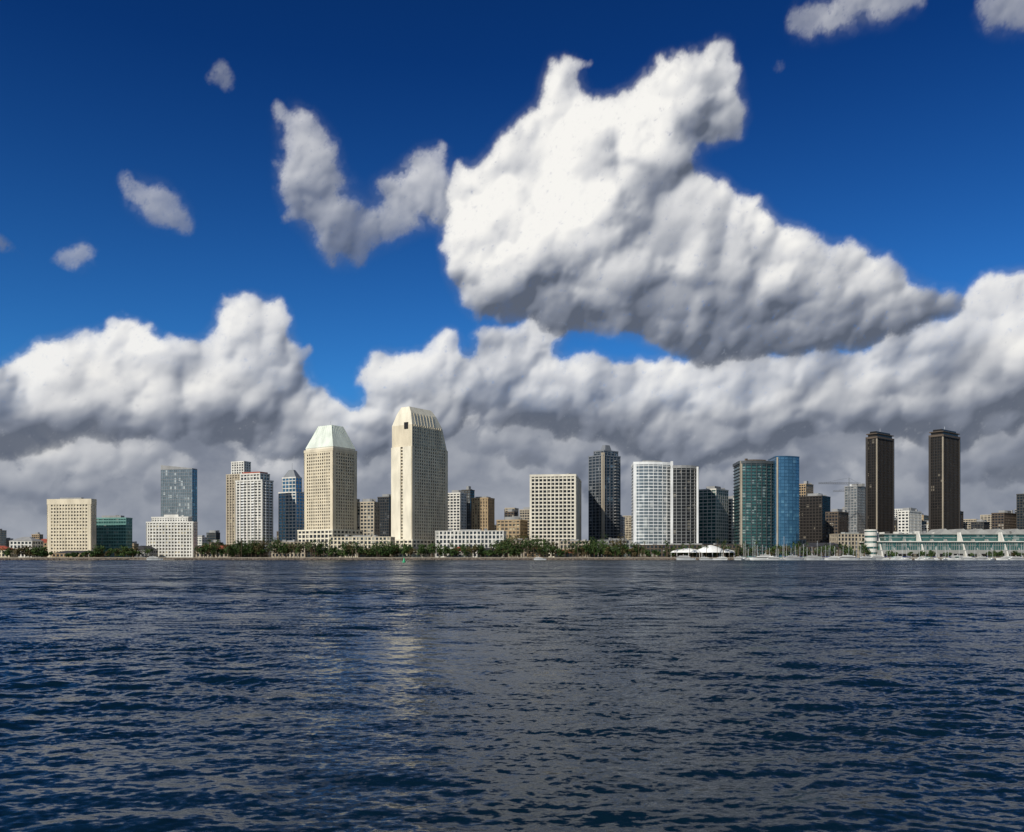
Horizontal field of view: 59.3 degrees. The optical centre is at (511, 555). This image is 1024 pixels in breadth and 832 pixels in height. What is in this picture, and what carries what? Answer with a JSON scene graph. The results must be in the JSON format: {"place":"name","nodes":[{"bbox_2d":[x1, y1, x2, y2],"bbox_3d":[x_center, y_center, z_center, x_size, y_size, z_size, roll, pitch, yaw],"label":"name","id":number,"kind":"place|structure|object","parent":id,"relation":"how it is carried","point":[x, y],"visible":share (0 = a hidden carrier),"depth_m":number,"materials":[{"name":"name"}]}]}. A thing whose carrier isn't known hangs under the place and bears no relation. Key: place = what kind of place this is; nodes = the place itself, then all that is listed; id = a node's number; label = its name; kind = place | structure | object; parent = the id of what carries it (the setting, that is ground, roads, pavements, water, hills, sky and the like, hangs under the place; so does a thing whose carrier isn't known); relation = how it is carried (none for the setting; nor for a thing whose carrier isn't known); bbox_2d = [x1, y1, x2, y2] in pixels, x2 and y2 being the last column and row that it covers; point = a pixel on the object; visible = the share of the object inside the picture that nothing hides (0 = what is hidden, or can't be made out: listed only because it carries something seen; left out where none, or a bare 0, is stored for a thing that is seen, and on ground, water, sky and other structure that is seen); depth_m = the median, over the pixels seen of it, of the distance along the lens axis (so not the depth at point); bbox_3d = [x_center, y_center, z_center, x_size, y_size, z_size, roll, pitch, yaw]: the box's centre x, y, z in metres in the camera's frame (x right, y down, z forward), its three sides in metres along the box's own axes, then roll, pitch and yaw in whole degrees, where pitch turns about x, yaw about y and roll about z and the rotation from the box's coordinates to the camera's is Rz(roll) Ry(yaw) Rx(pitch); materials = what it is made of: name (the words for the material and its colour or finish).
{"place":"outdoors","nodes":[
{"label":"outdoors","id":0,"kind":"place"},
{"bbox_2d":[0,529,6,545],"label":"downtown building","id":1,"kind":"structure","parent":0,"point":[2,537],"depth_m":1474.96,"materials":[{"name":"beige concrete"}]},
{"bbox_2d":[9,537,43,556],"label":"waterfront house","id":2,"kind":"structure","parent":0,"point":[27,542],"depth_m":960.82,"materials":[{"name":"white concrete"}]},
{"bbox_2d":[31,532,42,539],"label":"downtown building","id":3,"kind":"structure","parent":0,"point":[37,535],"depth_m":1542.27,"materials":[{"name":"beige concrete"}]},
{"bbox_2d":[47,497,96,556],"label":"office block","id":4,"kind":"structure","parent":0,"point":[71,524],"depth_m":963.14,"materials":[{"name":"beige concrete"}]},
{"bbox_2d":[52,551,103,556],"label":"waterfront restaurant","id":5,"kind":"structure","parent":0,"point":[60,554],"depth_m":918.99,"materials":[{"name":"beige concrete"}]},
{"bbox_2d":[96,515,132,556],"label":"glass office building","id":6,"kind":"structure","parent":0,"point":[113,532],"depth_m":1003.30,"materials":[{"name":"green glass"}]},
{"bbox_2d":[132,541,138,556],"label":"downtown building","id":7,"kind":"structure","parent":0,"point":[135,544],"depth_m":1544.41,"materials":[{"name":"grey concrete"}]},
{"bbox_2d":[146,515,197,556],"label":"white hotel","id":8,"kind":"structure","parent":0,"point":[171,535],"depth_m":963.56,"materials":[{"name":"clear concrete"}]},
{"bbox_2d":[161,465,196,521],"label":"glass office tower","id":9,"kind":"structure","parent":0,"point":[178,490],"depth_m":1125.17,"materials":[{"name":"glass"}]},
{"bbox_2d":[198,537,207,547],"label":"downtown building","id":10,"kind":"structure","parent":0,"point":[201,540],"depth_m":1302.13,"materials":[{"name":"white concrete"}]},
{"bbox_2d":[206,530,219,543],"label":"downtown building","id":11,"kind":"structure","parent":0,"point":[212,535],"depth_m":1359.01,"materials":[{"name":"concrete"}]},
{"bbox_2d":[195,545,234,556],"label":"market building","id":12,"kind":"structure","parent":0,"point":[224,555],"depth_m":949.66,"materials":[{"name":"beige concrete"}]},
{"bbox_2d":[226,461,250,544],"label":"apartment tower","id":13,"kind":"structure","parent":0,"point":[238,468],"depth_m":1129.30,"materials":[{"name":"beige concrete"}]},
{"bbox_2d":[235,472,273,556],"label":"balcony apartment tower","id":14,"kind":"structure","parent":0,"point":[254,506],"depth_m":1047.70,"materials":[{"name":"white concrete"}]},
{"bbox_2d":[278,470,303,540],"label":"peaked glass tower","id":15,"kind":"structure","parent":0,"point":[290,509],"depth_m":1087.04,"materials":[{"name":"blue glass"}]},
{"bbox_2d":[297,421,362,547],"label":"hip roof hotel tower","id":16,"kind":"structure","parent":0,"point":[330,481],"depth_m":998.21,"materials":[{"name":"beige concrete"}]},
{"bbox_2d":[377,494,390,536],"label":"dark office building","id":17,"kind":"structure","parent":0,"point":[384,500],"depth_m":1152.40,"materials":[{"name":"glass"}]},
{"bbox_2d":[391,406,447,556],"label":"mansard hotel tower","id":18,"kind":"structure","parent":0,"point":[419,483],"depth_m":987.77,"materials":[{"name":"beige concrete"}]},
{"bbox_2d":[448,490,466,530],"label":"white office building","id":19,"kind":"structure","parent":0,"point":[457,510],"depth_m":1094.37,"materials":[{"name":"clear concrete"}]},
{"bbox_2d":[461,486,474,528],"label":"grey office building","id":20,"kind":"structure","parent":0,"point":[469,491],"depth_m":1121.12,"materials":[{"name":"concrete"}]},
{"bbox_2d":[435,529,505,556],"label":"hotel conference wing","id":21,"kind":"structure","parent":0,"point":[472,537],"depth_m":960.46,"materials":[{"name":"white concrete"}]},
{"bbox_2d":[471,496,494,530],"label":"tan office building","id":22,"kind":"structure","parent":0,"point":[482,513],"depth_m":1064.53,"materials":[{"name":"brown concrete"}]},
{"bbox_2d":[504,509,517,519],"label":"brown office building","id":23,"kind":"structure","parent":0,"point":[511,513],"depth_m":1153.39,"materials":[{"name":"concrete"}]},
{"bbox_2d":[0,560,1023,831],"bbox_3d":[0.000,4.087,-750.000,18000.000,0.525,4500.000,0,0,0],"label":"water","id":24,"kind":"structure","parent":0,"point":[512,696],"depth_m":25.72,"materials":[{"name":"blue liquid"}]},
{"bbox_2d":[146,557,162,559],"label":"motor yacht","id":25,"kind":"object","parent":24,"relation":"on","point":[152,558],"visible":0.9,"depth_m":883.23,"materials":[{"name":"white plastic"}]},
{"bbox_2d":[0,557,1023,559],"bbox_3d":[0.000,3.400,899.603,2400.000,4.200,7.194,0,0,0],"label":"riprap seawall","id":26,"kind":"object","parent":24,"relation":"in","point":[350,558],"visible":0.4,"depth_m":900.43,"materials":[{"name":"grey stone"}]},
{"bbox_2d":[676,554,695,559],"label":"motor yacht","id":27,"kind":"object","parent":24,"relation":"on","point":[683,558],"visible":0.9,"depth_m":888.14,"materials":[{"name":"white plastic"}]},
{"bbox_2d":[750,555,773,559],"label":"motor yacht","id":28,"kind":"object","parent":24,"relation":"on","point":[763,557],"visible":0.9,"depth_m":857.84,"materials":[{"name":"white plastic"}]},
{"bbox_2d":[784,554,803,559],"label":"motor yacht","id":29,"kind":"object","parent":24,"relation":"on","point":[792,558],"visible":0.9,"depth_m":857.88,"materials":[{"name":"white plastic"}]},
{"bbox_2d":[804,554,824,559],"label":"motor yacht","id":30,"kind":"object","parent":24,"relation":"on","point":[812,558],"visible":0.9,"depth_m":862.06,"materials":[{"name":"white plastic"}]},
{"bbox_2d":[825,556,839,559],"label":"motor yacht","id":31,"kind":"object","parent":24,"relation":"on","point":[833,558],"visible":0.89,"depth_m":866.18,"materials":[{"name":"white plastic"}]},
{"bbox_2d":[838,554,860,559],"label":"motor yacht","id":32,"kind":"object","parent":24,"relation":"on","point":[847,557],"visible":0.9,"depth_m":859.90,"materials":[{"name":"white plastic"}]},
{"bbox_2d":[860,556,875,559],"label":"motor yacht","id":33,"kind":"object","parent":24,"relation":"on","point":[866,558],"visible":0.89,"depth_m":872.06,"materials":[{"name":"white plastic"}]},
{"bbox_2d":[872,554,889,559],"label":"motor yacht","id":34,"kind":"object","parent":24,"relation":"on","point":[879,557],"visible":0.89,"depth_m":877.96,"materials":[{"name":"white plastic"}]},
{"bbox_2d":[946,554,964,559],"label":"motor yacht","id":35,"kind":"object","parent":24,"relation":"on","point":[954,557],"visible":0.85,"depth_m":878.29,"materials":[{"name":"white plastic"}]},
{"bbox_2d":[1010,556,1023,559],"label":"motor yacht","id":36,"kind":"object","parent":24,"relation":"on","point":[1016,558],"visible":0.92,"depth_m":872.10,"materials":[{"name":"white plastic"}]},
{"bbox_2d":[0,0,1023,545],"bbox_3d":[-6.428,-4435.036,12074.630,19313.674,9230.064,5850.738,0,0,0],"label":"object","id":37,"kind":"structure","parent":0,"point":[564,208],"depth_m":13898.98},
{"bbox_2d":[496,516,527,539],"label":"brick office building","id":38,"kind":"structure","parent":0,"point":[514,526],"depth_m":1005.09,"materials":[{"name":"beige"}]},
{"bbox_2d":[519,507,529,539],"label":"downtown building","id":39,"kind":"structure","parent":0,"point":[524,513],"depth_m":1244.14,"materials":[{"name":"beige concrete"}]},
{"bbox_2d":[530,473,581,556],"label":"grid facade hotel","id":40,"kind":"structure","parent":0,"point":[555,508],"depth_m":988.05,"materials":[{"name":"beige concrete"}]},
{"bbox_2d":[588,445,620,556],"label":"condominium glass tower","id":41,"kind":"structure","parent":0,"point":[604,490],"depth_m":1069.26,"materials":[{"name":"grey glass"}]},
{"bbox_2d":[621,516,622,537],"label":"downtown building","id":42,"kind":"structure","parent":0,"point":[622,526],"depth_m":1207.14,"materials":[{"name":"black glass"}]},
{"bbox_2d":[623,516,631,539],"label":"downtown building","id":43,"kind":"structure","parent":0,"point":[628,526],"depth_m":1452.03,"materials":[{"name":"beige concrete"}]},
{"bbox_2d":[699,486,728,544],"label":"teal glass building","id":44,"kind":"structure","parent":0,"point":[713,513],"depth_m":1008.23,"materials":[{"name":"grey glass"}]},
{"bbox_2d":[728,495,733,544],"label":"white office building","id":45,"kind":"structure","parent":0,"point":[730,520],"depth_m":1032.42,"materials":[{"name":"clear concrete"}]},
{"bbox_2d":[799,481,813,539],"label":"brick apartment tower","id":46,"kind":"structure","parent":0,"point":[805,488],"depth_m":1255.14,"materials":[{"name":"brown brick"}]},
{"bbox_2d":[799,493,830,542],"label":"dark brown building","id":47,"kind":"structure","parent":0,"point":[814,507],"depth_m":1087.81,"materials":[{"name":"brown metal"}]},
{"bbox_2d":[825,509,848,542],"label":"brick office building","id":48,"kind":"structure","parent":0,"point":[836,521],"depth_m":1036.92,"materials":[{"name":"brown brick"}]},
{"bbox_2d":[844,483,865,533],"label":"grey apartment tower","id":49,"kind":"structure","parent":0,"point":[857,509],"depth_m":1205.78,"materials":[{"name":"clear concrete"}]},
{"bbox_2d":[866,431,893,533],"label":"dark twin tower","id":50,"kind":"structure","parent":0,"point":[879,481],"depth_m":1098.01,"materials":[{"name":"brown concrete"}]},
{"bbox_2d":[894,517,896,531],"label":"downtown building","id":51,"kind":"structure","parent":0,"point":[895,524],"depth_m":1205.90,"materials":[{"name":"concrete"}]},
{"bbox_2d":[922,524,928,533],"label":"downtown building","id":52,"kind":"structure","parent":0,"point":[925,528],"depth_m":1237.69,"materials":[{"name":"grey concrete"}]},
{"bbox_2d":[922,513,928,520],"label":"downtown building","id":53,"kind":"structure","parent":0,"point":[925,517],"depth_m":1486.55,"materials":[{"name":"grey glass"}]},
{"bbox_2d":[929,427,959,530],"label":"dark twin tower","id":54,"kind":"structure","parent":0,"point":[944,478],"depth_m":1068.67,"materials":[{"name":"brown concrete"}]},
{"bbox_2d":[960,510,962,528],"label":"downtown building","id":55,"kind":"structure","parent":0,"point":[961,519],"depth_m":1393.04,"materials":[{"name":"grey concrete"}]},
{"bbox_2d":[963,519,976,529],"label":"downtown building","id":56,"kind":"structure","parent":0,"point":[966,524],"depth_m":1420.45,"materials":[{"name":"beige concrete"}]},
{"bbox_2d":[971,519,989,529],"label":"downtown building","id":57,"kind":"structure","parent":0,"point":[981,524],"depth_m":1238.84,"materials":[{"name":"concrete"}]},
{"bbox_2d":[980,515,990,528],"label":"downtown building","id":58,"kind":"structure","parent":0,"point":[987,518],"depth_m":1473.02,"materials":[{"name":"beige concrete"}]},
{"bbox_2d":[991,510,1015,529],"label":"brown office building","id":59,"kind":"structure","parent":0,"point":[1003,519],"depth_m":1157.98,"materials":[{"name":"concrete"}]},
{"bbox_2d":[1016,492,1023,529],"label":"dark office tower","id":60,"kind":"structure","parent":0,"point":[1019,511],"depth_m":1155.30,"materials":[{"name":"concrete"}]},
{"label":"ground","id":61,"kind":"structure","parent":0,"visible":0},
{"bbox_2d":[0,547,13,556],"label":"tree row","id":62,"kind":"object","parent":61,"relation":"on","point":[8,551],"visible":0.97,"depth_m":914.44,"materials":[{"name":"green plant"}]},
{"bbox_2d":[0,546,17,556],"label":"harbor shed","id":63,"kind":"structure","parent":61,"relation":"on","point":[12,553],"depth_m":930.40,"materials":[{"name":"beige concrete"}]},
{"bbox_2d":[13,543,48,556],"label":"tree row","id":64,"kind":"object","parent":61,"relation":"on","point":[34,551],"visible":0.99,"depth_m":911.71,"materials":[{"name":"green plant"}]},
{"bbox_2d":[49,550,93,556],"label":"tree row","id":65,"kind":"object","parent":61,"relation":"on","point":[76,554],"visible":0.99,"depth_m":911.19,"materials":[{"name":"green plant"}]},
{"bbox_2d":[92,544,153,556],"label":"tree row","id":66,"kind":"object","parent":61,"relation":"on","point":[99,552],"visible":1,"depth_m":914.89,"materials":[{"name":"green plant"}]},
{"bbox_2d":[134,546,157,556],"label":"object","id":67,"kind":"object","parent":61,"relation":"on","point":[154,553],"visible":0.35,"depth_m":935.74,"materials":[{"name":"grey concrete"}]},
{"bbox_2d":[194,540,264,556],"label":"tree row","id":68,"kind":"object","parent":61,"relation":"on","point":[232,551],"visible":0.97,"depth_m":911.65,"materials":[{"name":"green plant"}]},
{"bbox_2d":[235,552,267,556],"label":"shop building","id":69,"kind":"structure","parent":61,"relation":"on","point":[264,554],"depth_m":925.20,"materials":[{"name":"brown concrete"}]},
{"bbox_2d":[237,536,285,556],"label":"tree row","id":70,"kind":"object","parent":61,"relation":"on","point":[275,544],"visible":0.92,"depth_m":912.65,"materials":[{"name":"green plant"}]},
{"bbox_2d":[271,540,309,556],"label":"parking structure","id":71,"kind":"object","parent":61,"relation":"on","point":[303,554],"visible":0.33,"depth_m":959.77,"materials":[{"name":"beige concrete"}]},
{"bbox_2d":[307,548,332,556],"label":"shop building","id":72,"kind":"structure","parent":61,"relation":"on","point":[309,554],"depth_m":924.72,"materials":[{"name":"beige concrete"}]},
{"bbox_2d":[279,540,397,556],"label":"tree row","id":73,"kind":"object","parent":61,"relation":"on","point":[350,550],"visible":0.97,"depth_m":912.85,"materials":[{"name":"green plant"}]},
{"bbox_2d":[329,535,394,556],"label":"hotel annex","id":74,"kind":"object","parent":61,"relation":"on","point":[364,540],"visible":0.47,"depth_m":945.70,"materials":[{"name":"beige concrete"}]},
{"bbox_2d":[357,499,379,536],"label":"beige office building","id":75,"kind":"structure","parent":61,"relation":"on","point":[368,516],"depth_m":1013.36,"materials":[{"name":"concrete"}]},
{"bbox_2d":[359,549,386,556],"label":"shop building","id":76,"kind":"structure","parent":61,"relation":"on","point":[361,555],"depth_m":918.26,"materials":[{"name":"brown concrete"}]},
{"bbox_2d":[377,539,442,556],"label":"tree row","id":77,"kind":"object","parent":61,"relation":"on","point":[407,550],"visible":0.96,"depth_m":912.37,"materials":[{"name":"green plant"}]},
{"bbox_2d":[395,547,428,556],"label":"seafood restaurant","id":78,"kind":"structure","parent":61,"relation":"on","point":[400,554],"depth_m":925.15,"materials":[{"name":"grey glass"}]},
{"bbox_2d":[447,547,471,556],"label":"shop building","id":79,"kind":"structure","parent":61,"relation":"on","point":[459,555],"depth_m":924.48,"materials":[{"name":"grey concrete"}]},
{"bbox_2d":[438,542,522,556],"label":"tree row","id":80,"kind":"object","parent":61,"relation":"on","point":[453,552],"visible":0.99,"depth_m":912.43,"materials":[{"name":"green plant"}]},
{"bbox_2d":[478,548,499,556],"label":"shop building","id":81,"kind":"structure","parent":61,"relation":"on","point":[486,549],"depth_m":921.71,"materials":[{"name":"beige concrete"}]},
{"bbox_2d":[505,508,518,515],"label":"downtown building","id":82,"kind":"structure","parent":61,"relation":"on","point":[515,509],"depth_m":1268.33,"materials":[{"name":"beige concrete"}]},
{"bbox_2d":[508,538,531,556],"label":"parking structure","id":83,"kind":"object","parent":61,"relation":"on","point":[524,554],"visible":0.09,"depth_m":959.64,"materials":[{"name":"beige concrete"}]},
{"bbox_2d":[492,533,551,556],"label":"tree row","id":84,"kind":"object","parent":61,"relation":"on","point":[510,542],"visible":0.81,"depth_m":914.51,"materials":[{"name":"green plant"}]},
{"bbox_2d":[199,539,866,556],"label":"palm row","id":85,"kind":"object","parent":61,"relation":"on","point":[582,542],"visible":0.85,"depth_m":914.05,"materials":[{"name":"green plant"}]},
{"bbox_2d":[527,549,547,556],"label":"shop building","id":86,"kind":"structure","parent":61,"relation":"on","point":[535,555],"depth_m":919.73,"materials":[{"name":"beige concrete"}]},
{"bbox_2d":[555,550,576,556],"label":"shop building","id":87,"kind":"structure","parent":61,"relation":"on","point":[569,554],"depth_m":917.66,"materials":[{"name":"grey concrete"}]},
{"bbox_2d":[559,539,589,556],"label":"hotel podium","id":88,"kind":"object","parent":61,"relation":"on","point":[562,544],"visible":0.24,"depth_m":960.09,"materials":[{"name":"beige concrete"}]},
{"bbox_2d":[542,542,642,556],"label":"tree row","id":89,"kind":"object","parent":61,"relation":"on","point":[633,551],"visible":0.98,"depth_m":912.03,"materials":[{"name":"green plant"}]},
{"bbox_2d":[584,530,629,556],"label":"tree row","id":90,"kind":"object","parent":61,"relation":"on","point":[619,543],"visible":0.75,"depth_m":915.92,"materials":[{"name":"green plant"}]},
{"bbox_2d":[597,538,631,556],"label":"hotel podium","id":91,"kind":"object","parent":61,"relation":"on","point":[629,542],"visible":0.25,"depth_m":985.73,"materials":[{"name":"grey concrete"}]},
{"bbox_2d":[603,553,631,556],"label":"shop building","id":92,"kind":"structure","parent":61,"relation":"on","point":[627,555],"depth_m":919.12,"materials":[{"name":"beige concrete"}]},
{"bbox_2d":[631,460,698,547],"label":"curved hotel tower","id":93,"kind":"structure","parent":61,"relation":"on","point":[665,501],"depth_m":957.86,"materials":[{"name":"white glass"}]},
{"bbox_2d":[635,543,740,556],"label":"hotel lobby building","id":94,"kind":"structure","parent":61,"relation":"on","point":[657,547],"depth_m":946.90,"materials":[{"name":"grey concrete"}]},
{"bbox_2d":[640,545,743,556],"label":"tree row","id":95,"kind":"object","parent":61,"relation":"on","point":[655,552],"visible":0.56,"depth_m":931.31,"materials":[{"name":"green plant"}]},
{"bbox_2d":[670,545,734,556],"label":"event pavilion","id":96,"kind":"structure","parent":61,"relation":"on","point":[712,549],"depth_m":919.31,"materials":[{"name":"white fabric"}]},
{"bbox_2d":[733,456,798,556],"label":"blue glass hotel tower","id":97,"kind":"structure","parent":61,"relation":"on","point":[766,504],"depth_m":947.71,"materials":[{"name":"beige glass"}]},
{"bbox_2d":[742,543,871,556],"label":"tree row","id":98,"kind":"object","parent":61,"relation":"on","point":[775,549],"visible":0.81,"depth_m":917.98,"materials":[{"name":"green plant"}]},
{"bbox_2d":[797,543,845,556],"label":"marina office","id":99,"kind":"structure","parent":61,"relation":"on","point":[812,546],"depth_m":941.12,"materials":[{"name":"brown concrete"}]},
{"bbox_2d":[818,478,860,532],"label":"tower crane","id":100,"kind":"object","parent":61,"relation":"on","point":[858,485],"visible":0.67,"depth_m":1158.88,"materials":[{"name":"grey metal"}]},
{"bbox_2d":[829,532,864,556],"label":"marina building","id":101,"kind":"structure","parent":61,"relation":"on","point":[847,538],"depth_m":985.13,"materials":[{"name":"beige concrete"}]},
{"bbox_2d":[897,508,921,533],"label":"white apartment building","id":102,"kind":"structure","parent":61,"relation":"on","point":[909,520],"depth_m":1017.06,"materials":[{"name":"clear concrete"}]},
{"bbox_2d":[859,529,1023,556],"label":"convention center","id":103,"kind":"structure","parent":61,"relation":"on","point":[977,542],"depth_m":939.00,"materials":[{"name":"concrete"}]},
{"bbox_2d":[885,550,1023,556],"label":"tree row","id":104,"kind":"object","parent":61,"relation":"on","point":[999,553],"visible":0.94,"depth_m":914.47,"materials":[{"name":"green plant"}]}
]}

